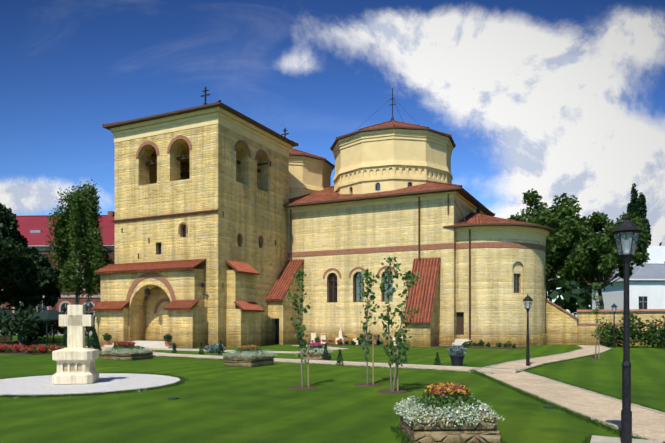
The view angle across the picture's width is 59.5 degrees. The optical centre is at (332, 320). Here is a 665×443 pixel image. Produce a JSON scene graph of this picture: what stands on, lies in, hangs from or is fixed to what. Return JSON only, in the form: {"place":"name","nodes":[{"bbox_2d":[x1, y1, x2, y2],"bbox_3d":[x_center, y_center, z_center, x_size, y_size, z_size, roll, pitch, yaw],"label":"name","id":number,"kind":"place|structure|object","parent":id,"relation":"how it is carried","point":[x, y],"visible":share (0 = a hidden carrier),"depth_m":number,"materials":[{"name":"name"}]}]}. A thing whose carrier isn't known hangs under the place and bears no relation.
{"place":"outdoors","nodes":[
{"label":"outdoors","id":0,"kind":"place"},
{"bbox_2d":[0,246,114,334],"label":"brick building","id":1,"kind":"structure","parent":0,"point":[63,302],"depth_m":74.84,"materials":[{"name":"red"}]},
{"bbox_2d":[12,211,114,232],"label":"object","id":2,"kind":"object","parent":1,"relation":"on","point":[111,213],"visible":0.24,"depth_m":80.32,"materials":[{"name":"grey metal"}]},
{"bbox_2d":[16,215,114,246],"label":"roof","id":3,"kind":"structure","parent":1,"relation":"on","point":[27,223],"depth_m":77.96,"materials":[{"name":"tile"}]},
{"bbox_2d":[43,178,114,304],"bbox_3d":[-25.849,-6.292,59.559,8.161,16.509,7.254,0,0,26],"label":"tree","id":4,"kind":"object","parent":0,"point":[77,226],"depth_m":57.82,"materials":[{"name":"plant"}]},
{"bbox_2d":[103,333,111,340],"bbox_3d":[-16.517,1.260,42.626,0.642,0.654,0.674,0,0,2],"label":"potted shrub","id":5,"kind":"object","parent":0,"point":[107,337],"visible":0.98,"depth_m":42.52,"materials":[{"name":"green plant"}]},
{"bbox_2d":[163,334,172,341],"bbox_3d":[-11.372,1.242,40.172,0.692,0.643,0.680,0,0,26],"label":"potted topiary","id":6,"kind":"object","parent":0,"point":[168,337],"visible":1,"depth_m":40.09,"materials":[{"name":"green plant"}]},
{"bbox_2d":[115,124,288,346],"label":"church tower","id":7,"kind":"structure","parent":0,"point":[246,199],"depth_m":43.75,"materials":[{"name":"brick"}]},
{"bbox_2d":[101,268,204,340],"bbox_3d":[-13.449,-0.823,43.065,9.100,5.550,1.120,0,0,26],"label":"church porch","id":8,"kind":"object","parent":7,"relation":"attached to","point":[185,284],"visible":0.6,"depth_m":43.03,"materials":[{"name":"stone"}]},
{"bbox_2d":[90,259,205,310],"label":"porch roofs","id":9,"kind":"structure","parent":8,"relation":"attached to","point":[183,308],"depth_m":41.54,"materials":[{"name":"tile"}]},
{"bbox_2d":[112,209,217,222],"bbox_3d":[-10.493,-7.723,47.521,10.160,0.230,9.870,0,0,26],"label":"string course","id":10,"kind":"object","parent":7,"relation":"attached to","point":[168,215],"visible":0.79,"depth_m":42.94,"materials":[{"name":"brick"}]},
{"bbox_2d":[102,100,298,146],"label":"tower roof","id":11,"kind":"structure","parent":7,"relation":"on","point":[219,103],"depth_m":43.19,"materials":[{"name":"tile"}]},
{"bbox_2d":[110,107,291,157],"bbox_3d":[-10.383,-14.393,47.561,10.440,1.090,10.140,0,0,26],"label":"tower plaster band","id":12,"kind":"object","parent":7,"relation":"attached to","point":[210,116],"visible":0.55,"depth_m":43.41,"materials":[{"name":"paint"}]},
{"bbox_2d":[233,347,264,353],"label":"planter greens","id":13,"kind":"object","parent":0,"point":[240,350],"visible":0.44,"depth_m":24.79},
{"bbox_2d":[240,345,258,349],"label":"flowers","id":14,"kind":"object","parent":13,"relation":"on","point":[251,347],"visible":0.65,"depth_m":24.93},
{"bbox_2d":[0,335,664,442],"bbox_3d":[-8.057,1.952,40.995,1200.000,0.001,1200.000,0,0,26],"label":"lawn","id":15,"kind":"structure","parent":0,"point":[218,401],"depth_m":14.31,"materials":[{"name":"green plant"}]},
{"bbox_2d":[0,336,13,343],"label":"bench","id":16,"kind":"object","parent":15,"relation":"on","point":[10,338],"visible":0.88,"depth_m":41.13,"materials":[{"name":"brown wood"}]},
{"bbox_2d":[0,272,15,296],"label":"tree","id":17,"kind":"object","parent":15,"relation":"on","point":[1,283],"visible":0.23,"depth_m":46.68,"materials":[{"name":"green plant"}]},
{"bbox_2d":[0,223,33,294],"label":"tree foliage","id":18,"kind":"object","parent":17,"relation":"attached to","point":[16,263],"visible":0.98,"depth_m":45.63,"materials":[{"name":"green plant"}]},
{"bbox_2d":[0,310,27,345],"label":"pavilion","id":19,"kind":"structure","parent":15,"relation":"on","point":[8,313],"depth_m":43.85,"materials":[{"name":"teal"}]},
{"bbox_2d":[0,287,41,342],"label":"tree","id":20,"kind":"object","parent":15,"relation":"on","point":[16,306],"visible":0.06,"depth_m":50.39,"materials":[{"name":"green plant"}]},
{"bbox_2d":[0,251,60,310],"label":"tree foliage","id":21,"kind":"object","parent":20,"relation":"attached to","point":[45,278],"visible":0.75,"depth_m":49.52,"materials":[{"name":"green plant"}]},
{"bbox_2d":[23,310,66,344],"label":"pavilion","id":22,"kind":"structure","parent":15,"relation":"on","point":[49,315],"depth_m":43.92,"materials":[{"name":"teal"}]},
{"bbox_2d":[0,302,94,342],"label":"hedge","id":23,"kind":"object","parent":15,"relation":"on","point":[34,329],"visible":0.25,"depth_m":43.04,"materials":[{"name":"green plant"}]},
{"bbox_2d":[61,327,66,345],"bbox_3d":[-19.535,1.184,42.655,0.870,1.380,0.788,0,0,26],"label":"conical shrub","id":24,"kind":"object","parent":15,"relation":"on","point":[64,338],"visible":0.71,"depth_m":42.47,"materials":[{"name":"green plant"}]},
{"bbox_2d":[85,298,90,345],"bbox_3d":[-18.082,0.152,43.062,0.470,3.600,0.470,0,0,26],"label":"lamp post","id":25,"kind":"object","parent":15,"relation":"on","point":[87,301],"visible":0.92,"depth_m":43.01,"materials":[{"name":"black metal"}]},
{"bbox_2d":[0,373,179,397],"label":"gravel circle","id":26,"kind":"object","parent":15,"relation":"on","point":[43,385],"visible":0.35,"depth_m":17.38,"materials":[{"name":"gravel"}]},
{"bbox_2d":[52,305,98,383],"bbox_3d":[-7.886,0.722,17.920,1.140,2.380,1.140,0,0,-10],"label":"stone cross","id":27,"kind":"object","parent":26,"relation":"on","point":[75,320],"visible":0.94,"depth_m":17.71,"materials":[{"name":"stone"}]},
{"bbox_2d":[57,360,94,372],"bbox_3d":[-7.886,1.405,17.920,0.940,0.345,0.940,0,0,-10],"label":"monument pedestal","id":28,"kind":"object","parent":27,"relation":"attached to","point":[73,366],"visible":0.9,"depth_m":17.48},
{"bbox_2d":[88,328,101,351],"bbox_3d":[-13.039,1.158,31.836,0.815,1.429,0.852,0,0,26],"label":"conical shrub","id":29,"kind":"object","parent":15,"relation":"on","point":[94,344],"visible":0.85,"depth_m":31.73,"materials":[{"name":"green plant"}]},
{"bbox_2d":[95,308,128,345],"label":"porch pier","id":30,"kind":"structure","parent":15,"relation":"on","point":[114,324],"depth_m":43.29,"materials":[{"name":"stone"}]},
{"bbox_2d":[101,350,152,360],"bbox_3d":[-10.253,1.732,29.128,1.796,0.440,1.778,0,0,18],"label":"planter","id":31,"kind":"object","parent":15,"relation":"on","point":[108,355],"visible":0.73,"depth_m":28.42,"materials":[{"name":"stone"}]},
{"bbox_2d":[99,347,155,354],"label":"white flowers","id":32,"kind":"object","parent":31,"relation":"on","point":[131,350],"visible":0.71,"depth_m":28.48,"materials":[{"name":"plant"}]},
{"bbox_2d":[112,345,144,350],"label":"planter greens","id":33,"kind":"object","parent":31,"relation":"in","point":[132,347],"visible":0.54,"depth_m":28.83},
{"bbox_2d":[114,341,135,345],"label":"red flowers","id":34,"kind":"object","parent":33,"relation":"on","point":[124,343],"visible":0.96,"depth_m":28.99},
{"bbox_2d":[104,340,172,347],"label":"entrance steps","id":35,"kind":"structure","parent":15,"relation":"on","point":[153,344],"depth_m":41.25,"materials":[{"name":"stone"}]},
{"bbox_2d":[168,307,206,348],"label":"porch pier","id":36,"kind":"structure","parent":15,"relation":"on","point":[187,328],"depth_m":40.49,"materials":[{"name":"stone"}]},
{"bbox_2d":[204,343,225,352],"bbox_3d":[-7.041,1.698,34.914,1.430,0.637,1.160,0,0,26],"label":"blue juniper","id":37,"kind":"object","parent":15,"relation":"on","point":[213,348],"visible":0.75,"depth_m":34.64,"materials":[{"name":"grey plant"}]},
{"bbox_2d":[226,270,260,347],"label":"buttress","id":38,"kind":"structure","parent":15,"relation":"on","point":[243,328],"depth_m":41.83,"materials":[{"name":"stone"}]},
{"bbox_2d":[225,260,264,311],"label":"buttress roofs","id":39,"kind":"structure","parent":38,"relation":"on","point":[236,270],"depth_m":41.77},
{"bbox_2d":[223,353,273,366],"bbox_3d":[-3.605,1.692,25.120,1.564,0.520,1.579,0,0,32],"label":"planter","id":40,"kind":"object","parent":15,"relation":"on","point":[238,361],"visible":0.71,"depth_m":24.52,"materials":[{"name":"stone"}]},
{"bbox_2d":[221,349,276,358],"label":"white flowers","id":41,"kind":"object","parent":40,"relation":"on","point":[252,354],"visible":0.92,"depth_m":24.59,"materials":[{"name":"plant"}]},
{"bbox_2d":[0,343,525,354],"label":"soil beds","id":42,"kind":"object","parent":15,"relation":"on","point":[50,352],"visible":0.45,"depth_m":40.75,"materials":[{"name":"soil"}]},
{"bbox_2d":[0,343,63,352],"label":"red flower bed","id":43,"kind":"object","parent":42,"relation":"on","point":[39,347],"visible":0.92,"depth_m":34.06,"materials":[{"name":"plant"}]},
{"bbox_2d":[311,333,326,343],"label":"gravestones","id":44,"kind":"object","parent":42,"relation":"on","point":[314,335],"depth_m":47.38,"materials":[{"name":"stone"}]},
{"bbox_2d":[358,334,379,344],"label":"bench","id":45,"kind":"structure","parent":42,"relation":"on","point":[377,341],"depth_m":44.85,"materials":[{"name":"brown wood"}]},
{"bbox_2d":[297,336,515,347],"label":"bed plants","id":46,"kind":"object","parent":42,"relation":"on","point":[481,343],"visible":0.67,"depth_m":41.69,"materials":[{"name":"green plant"}]},
{"bbox_2d":[452,339,470,345],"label":"apse door steps","id":47,"kind":"structure","parent":42,"relation":"on","point":[458,342],"depth_m":42.98,"materials":[{"name":"stone"}]},
{"bbox_2d":[289,385,315,388],"bbox_3d":[-0.861,1.942,16.782,0.840,0.040,0.840,0,0,26],"label":"soil patch","id":48,"kind":"object","parent":15,"relation":"on","point":[301,387],"visible":0.75,"depth_m":16.60,"materials":[{"name":"soil"}]},
{"bbox_2d":[287,269,316,386],"bbox_3d":[-0.826,0.235,16.848,0.843,3.438,1.013,0,0,26],"label":"young tree","id":49,"kind":"object","parent":48,"relation":"on","point":[301,333],"depth_m":16.78,"materials":[{"name":"plant"}]},
{"bbox_2d":[304,334,308,386],"bbox_3d":[-0.767,1.177,16.774,0.188,1.550,0.044,0,0,15],"label":"tree stake","id":50,"kind":"object","parent":48,"relation":"on","point":[308,355],"visible":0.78,"depth_m":16.74,"materials":[{"name":"brown wood"}]},
{"bbox_2d":[302,351,330,359],"bbox_3d":[-0.823,1.732,28.910,1.170,0.440,1.149,0,0,23],"label":"planter","id":51,"kind":"object","parent":15,"relation":"on","point":[319,356],"visible":0.38,"depth_m":28.33,"materials":[{"name":"stone"}]},
{"bbox_2d":[302,347,331,354],"bbox_3d":[-0.810,1.518,28.925,1.380,0.414,1.374,0,0,26],"label":"planter cover","id":52,"kind":"object","parent":51,"relation":"on","point":[320,350],"visible":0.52,"depth_m":28.42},
{"bbox_2d":[323,343,328,359],"bbox_3d":[-0.315,1.524,27.788,0.350,0.870,0.328,0,0,26],"label":"conical shrub","id":53,"kind":"object","parent":15,"relation":"on","point":[326,352],"depth_m":27.75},
{"bbox_2d":[0,352,664,442],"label":"grass fringes","id":54,"kind":"object","parent":15,"relation":"on","point":[402,436],"depth_m":15.23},
{"bbox_2d":[336,349,342,365],"bbox_3d":[0.330,1.592,25.006,0.349,0.743,0.335,0,0,26],"label":"conical shrub","id":55,"kind":"object","parent":15,"relation":"on","point":[339,354],"depth_m":24.97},
{"bbox_2d":[54,345,664,441],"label":"garden paths","id":56,"kind":"structure","parent":15,"relation":"on","point":[647,423],"depth_m":16.76,"materials":[{"name":"concrete"}]},
{"bbox_2d":[523,294,532,365],"bbox_3d":[8.257,0.427,24.596,0.470,3.050,0.470,0,0,26],"label":"lamp post","id":57,"kind":"object","parent":56,"relation":"on","point":[529,299],"depth_m":24.55,"materials":[{"name":"black metal"}]},
{"bbox_2d":[168,397,554,408],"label":"irrigation valve lids","id":58,"kind":"object","parent":15,"relation":"on","point":[545,406],"visible":0.94,"depth_m":13.07,"materials":[{"name":"green"}]},
{"bbox_2d":[355,383,380,386],"bbox_3d":[1.060,1.942,17.504,0.840,0.040,0.840,0,0,26],"label":"soil bed","id":59,"kind":"object","parent":15,"relation":"on","point":[367,385],"visible":0.73,"depth_m":17.38,"materials":[{"name":"soil"}]},
{"bbox_2d":[356,266,379,383],"bbox_3d":[1.045,0.141,17.471,0.700,3.624,1.005,0,0,26],"label":"young tree","id":60,"kind":"object","parent":59,"relation":"on","point":[367,274],"depth_m":17.45,"materials":[{"name":"plant"}]},
{"bbox_2d":[368,334,373,383],"bbox_3d":[1.153,1.177,17.497,0.188,1.550,0.044,0,0,15],"label":"tree stake","id":61,"kind":"object","parent":59,"relation":"on","point":[373,354],"visible":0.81,"depth_m":17.47,"materials":[{"name":"brown wood"}]},
{"bbox_2d":[302,333,455,345],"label":"wall plinth","id":62,"kind":"structure","parent":15,"relation":"on","point":[446,340],"depth_m":46.63,"materials":[{"name":"stone"}]},
{"bbox_2d":[288,198,473,334],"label":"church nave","id":63,"kind":"structure","parent":15,"relation":"on","point":[385,225],"depth_m":46.34,"materials":[{"name":"stone"}]},
{"bbox_2d":[92,257,437,322],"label":"tiled roofs","id":64,"kind":"structure","parent":63,"relation":"attached to","point":[142,266],"depth_m":42.98,"materials":[{"name":"tile"}]},
{"bbox_2d":[268,263,302,344],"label":"buttress","id":65,"kind":"structure","parent":63,"relation":"attached to","point":[283,311],"depth_m":46.69,"materials":[{"name":"stone"}]},
{"bbox_2d":[266,259,303,300],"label":"junction buttress tiles","id":66,"kind":"object","parent":65,"relation":"on","point":[290,283],"visible":0.5,"depth_m":47.44,"materials":[{"name":"tile"}]},
{"bbox_2d":[146,155,463,334],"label":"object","id":67,"kind":"object","parent":63,"relation":"attached to","point":[460,323],"visible":0.27,"depth_m":43.88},
{"bbox_2d":[144,87,479,294],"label":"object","id":68,"kind":"object","parent":63,"relation":"on","point":[147,291],"visible":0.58,"depth_m":47.88,"materials":[{"name":"metal"}]},
{"bbox_2d":[126,135,545,313],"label":"brick trim","id":69,"kind":"structure","parent":63,"relation":"attached to","point":[373,250],"depth_m":43.77,"materials":[{"name":"brick"}]},
{"bbox_2d":[159,183,517,343],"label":"window glass","id":70,"kind":"object","parent":63,"relation":"attached to","point":[330,289],"depth_m":46.98,"materials":[{"name":"glass"}]},
{"bbox_2d":[290,194,470,338],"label":"drain pipes","id":71,"kind":"object","parent":63,"relation":"attached to","point":[419,254],"visible":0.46,"depth_m":43.05,"materials":[{"name":"brown metal"}]},
{"bbox_2d":[337,179,428,193],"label":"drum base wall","id":72,"kind":"structure","parent":63,"relation":"on","point":[364,187],"depth_m":46.64,"materials":[{"name":"beige paint"}]},
{"bbox_2d":[333,128,452,191],"bbox_3d":[5.278,-13.172,51.239,10.454,3.948,10.454,0,0,26],"label":"dome drum","id":73,"kind":"object","parent":72,"relation":"on","point":[405,147],"visible":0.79,"depth_m":46.76,"materials":[{"name":"beige paint"}]},
{"bbox_2d":[334,165,451,189],"bbox_3d":[5.278,-11.848,51.239,10.187,0.920,10.187,0,0,26],"label":"arched frieze","id":74,"kind":"object","parent":73,"relation":"on","point":[394,170],"visible":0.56,"depth_m":46.79,"materials":[{"name":"beige paint"}]},
{"bbox_2d":[330,120,455,150],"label":"dome roof","id":75,"kind":"structure","parent":73,"relation":"on","point":[391,124],"depth_m":47.26,"materials":[{"name":"tile"}]},
{"bbox_2d":[287,191,485,214],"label":"nave cornice","id":76,"kind":"structure","parent":63,"relation":"attached to","point":[456,195],"depth_m":46.05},
{"bbox_2d":[283,181,494,215],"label":"church roof","id":77,"kind":"structure","parent":63,"relation":"on","point":[327,195],"depth_m":46.36,"materials":[{"name":"tile"}]},
{"bbox_2d":[405,273,438,346],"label":"buttress","id":78,"kind":"structure","parent":63,"relation":"attached to","point":[424,335],"depth_m":42.24,"materials":[{"name":"brick"}]},
{"bbox_2d":[404,257,440,323],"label":"nave buttress tiles","id":79,"kind":"object","parent":78,"relation":"on","point":[433,297],"visible":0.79,"depth_m":42.92,"materials":[{"name":"tile"}]},
{"bbox_2d":[328,271,518,302],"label":"window frames","id":80,"kind":"structure","parent":63,"relation":"attached to","point":[515,278],"depth_m":46.94,"materials":[{"name":"wood"}]},
{"bbox_2d":[377,389,405,393],"bbox_3d":[1.602,1.942,15.784,0.840,0.040,0.840,0,0,26],"label":"soil bed","id":81,"kind":"object","parent":15,"relation":"on","point":[388,391],"visible":0.75,"depth_m":15.67,"materials":[{"name":"soil"}]},
{"bbox_2d":[375,254,420,390],"bbox_3d":[1.750,0.074,15.634,1.229,3.766,1.106,0,0,26],"label":"young tree","id":82,"kind":"object","parent":81,"relation":"on","point":[400,357],"depth_m":15.56,"materials":[{"name":"plant"}]},
{"bbox_2d":[433,352,440,364],"bbox_3d":[4.474,1.665,24.851,0.330,0.594,0.351,0,0,26],"label":"conical shrub","id":83,"kind":"object","parent":15,"relation":"on","point":[437,360],"visible":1,"depth_m":24.81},
{"bbox_2d":[399,405,500,442],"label":"planter","id":84,"kind":"object","parent":15,"relation":"on","point":[484,431],"visible":0.58,"depth_m":9.07,"materials":[{"name":"stone"}]},
{"bbox_2d":[410,392,480,411],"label":"planter greens","id":85,"kind":"object","parent":84,"relation":"in","point":[427,401],"visible":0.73,"depth_m":9.46,"materials":[{"name":"plant"}]},
{"bbox_2d":[423,390,469,402],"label":"planter leaves","id":86,"kind":"object","parent":84,"relation":"in","point":[457,395],"visible":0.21,"depth_m":9.56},
{"bbox_2d":[424,381,469,397],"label":"flowers","id":87,"kind":"object","parent":84,"relation":"in","point":[447,386],"visible":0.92,"depth_m":9.68,"materials":[{"name":"plant"}]},
{"bbox_2d":[392,393,504,426],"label":"flowers","id":88,"kind":"object","parent":84,"relation":"in","point":[414,407],"visible":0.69,"depth_m":9.15,"materials":[{"name":"plant"}]},
{"bbox_2d":[450,355,464,365],"bbox_3d":[5.371,1.742,25.077,0.648,0.420,0.648,0,0,26],"label":"grey pot","id":89,"kind":"object","parent":15,"relation":"on","point":[456,360],"visible":0.88,"depth_m":24.86,"materials":[{"name":"blue ceramic"}]},
{"bbox_2d":[447,344,466,355],"bbox_3d":[5.374,1.316,25.094,0.866,0.577,0.854,0,0,26],"label":"potted plant","id":90,"kind":"object","parent":89,"relation":"in","point":[457,350],"visible":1,"depth_m":24.91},
{"bbox_2d":[456,239,544,334],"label":"church apse","id":91,"kind":"structure","parent":15,"relation":"on","point":[497,305],"depth_m":43.08,"materials":[{"name":"stone"}]},
{"bbox_2d":[443,213,554,236],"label":"apse roof","id":92,"kind":"structure","parent":91,"relation":"on","point":[473,219],"depth_m":43.33,"materials":[{"name":"tile"}]},
{"bbox_2d":[455,226,548,244],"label":"apse cornice","id":93,"kind":"structure","parent":91,"relation":"attached to","point":[509,232],"depth_m":43.02,"materials":[{"name":"paint"}]},
{"bbox_2d":[456,334,545,346],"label":"wall plinth","id":94,"kind":"structure","parent":15,"relation":"on","point":[520,340],"depth_m":43.00,"materials":[{"name":"stone"}]},
{"bbox_2d":[532,206,568,298],"bbox_3d":[22.691,-5.636,62.122,8.730,15.232,9.843,0,0,-14],"label":"tree","id":95,"kind":"object","parent":15,"relation":"on","point":[553,272],"visible":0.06,"depth_m":61.70,"materials":[{"name":"green plant"}]},
{"bbox_2d":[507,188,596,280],"bbox_3d":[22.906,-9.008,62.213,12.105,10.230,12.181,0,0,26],"label":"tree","id":96,"kind":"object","parent":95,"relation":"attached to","point":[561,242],"visible":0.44,"depth_m":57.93,"materials":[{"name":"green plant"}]},
{"bbox_2d":[545,300,576,344],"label":"apse wall","id":97,"kind":"structure","parent":15,"relation":"on","point":[560,327],"depth_m":46.53,"materials":[{"name":"stone"}]},
{"bbox_2d":[545,298,578,319],"bbox_3d":[18.263,-1.033,46.869,2.950,2.070,0.900,0,0,26],"label":"wall coping","id":98,"kind":"object","parent":97,"relation":"on","point":[561,308],"visible":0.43,"depth_m":46.42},
{"bbox_2d":[589,282,604,358],"bbox_3d":[13.009,0.041,28.633,0.749,3.826,0.979,0,0,26],"label":"young tree","id":99,"kind":"object","parent":15,"relation":"on","point":[594,294],"depth_m":28.58,"materials":[{"name":"plant"}]},
{"bbox_2d":[546,242,661,315],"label":"distant trees","id":100,"kind":"object","parent":15,"relation":"on","point":[572,293],"visible":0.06,"depth_m":104.66,"materials":[{"name":"green plant"}]},
{"bbox_2d":[572,237,635,308],"bbox_3d":[27.017,-3.998,58.434,6.846,11.947,7.081,0,0,26],"label":"tree","id":101,"kind":"object","parent":15,"relation":"on","point":[600,279],"visible":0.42,"depth_m":58.05,"materials":[{"name":"green plant"}]},
{"bbox_2d":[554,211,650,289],"bbox_3d":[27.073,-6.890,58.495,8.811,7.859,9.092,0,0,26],"label":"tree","id":102,"kind":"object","parent":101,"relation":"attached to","point":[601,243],"visible":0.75,"depth_m":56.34,"materials":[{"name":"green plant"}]},
{"bbox_2d":[590,215,662,442],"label":"lamp post","id":103,"kind":"object","parent":15,"relation":"on","point":[626,226],"visible":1,"depth_m":8.85,"materials":[{"name":"black metal"}]},
{"bbox_2d":[592,246,664,309],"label":"white building","id":104,"kind":"structure","parent":15,"relation":"on","point":[646,294],"depth_m":72.48,"materials":[{"name":"paint"}]},
{"bbox_2d":[588,263,664,284],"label":"house roof","id":105,"kind":"structure","parent":104,"relation":"on","point":[651,271],"depth_m":74.21,"materials":[{"name":"metal"}]},
{"bbox_2d":[597,313,664,348],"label":"wall shrubs","id":106,"kind":"object","parent":15,"relation":"on","point":[655,337],"depth_m":41.43,"materials":[{"name":"green plant"}]},
{"bbox_2d":[627,183,651,245],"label":"conifer tree","id":107,"kind":"object","parent":15,"relation":"on","point":[636,205],"depth_m":99.89,"materials":[{"name":"plant"}]},
{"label":"tree trunk","id":108,"kind":"object","parent":15,"relation":"on","visible":0},
{"bbox_2d":[0,203,39,255],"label":"tree","id":109,"kind":"object","parent":108,"relation":"on","point":[8,219],"visible":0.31,"depth_m":54.41,"materials":[{"name":"green plant"}]},
{"bbox_2d":[0,0,664,316],"label":"sky","id":110,"kind":"structure","parent":0,"point":[552,98],"materials":[{"name":"blue"}]},
{"bbox_2d":[611,303,617,347],"bbox_3d":[19.893,0.377,41.094,0.470,3.150,0.470,0,0,26],"label":"lamp post","id":111,"kind":"object","parent":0,"point":[615,307],"depth_m":41.05,"materials":[{"name":"black metal"}]},
{"bbox_2d":[577,311,664,345],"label":"garden wall","id":112,"kind":"structure","parent":0,"point":[584,334],"depth_m":45.35,"materials":[{"name":"stone"}]},
{"bbox_2d":[577,309,664,325],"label":"wall coping","id":113,"kind":"object","parent":112,"relation":"attached to","point":[604,310],"visible":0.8,"depth_m":44.79,"materials":[{"name":"brick"}]},
{"bbox_3d":[-4.578,-10.173,56.124,8.814,1.050,8.814,0,0,26],"label":"small church drum base","id":114,"kind":"object","parent":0,"visible":0},
{"bbox_2d":[289,155,332,198],"bbox_3d":[-4.578,-12.672,56.124,9.121,3.948,9.121,0,0,26],"label":"tower drum","id":115,"kind":"object","parent":114,"relation":"on","point":[309,173],"visible":0.31,"depth_m":52.56,"materials":[{"name":"beige paint"}]},
{"bbox_2d":[289,188,316,197],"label":"wall","id":116,"kind":"structure","parent":115,"relation":"on","point":[295,192],"depth_m":52.06,"materials":[{"name":"beige paint"}]},
{"bbox_2d":[289,148,334,170],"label":"roof","id":117,"kind":"structure","parent":115,"relation":"on","point":[294,152],"depth_m":53.06,"materials":[{"name":"tile"}]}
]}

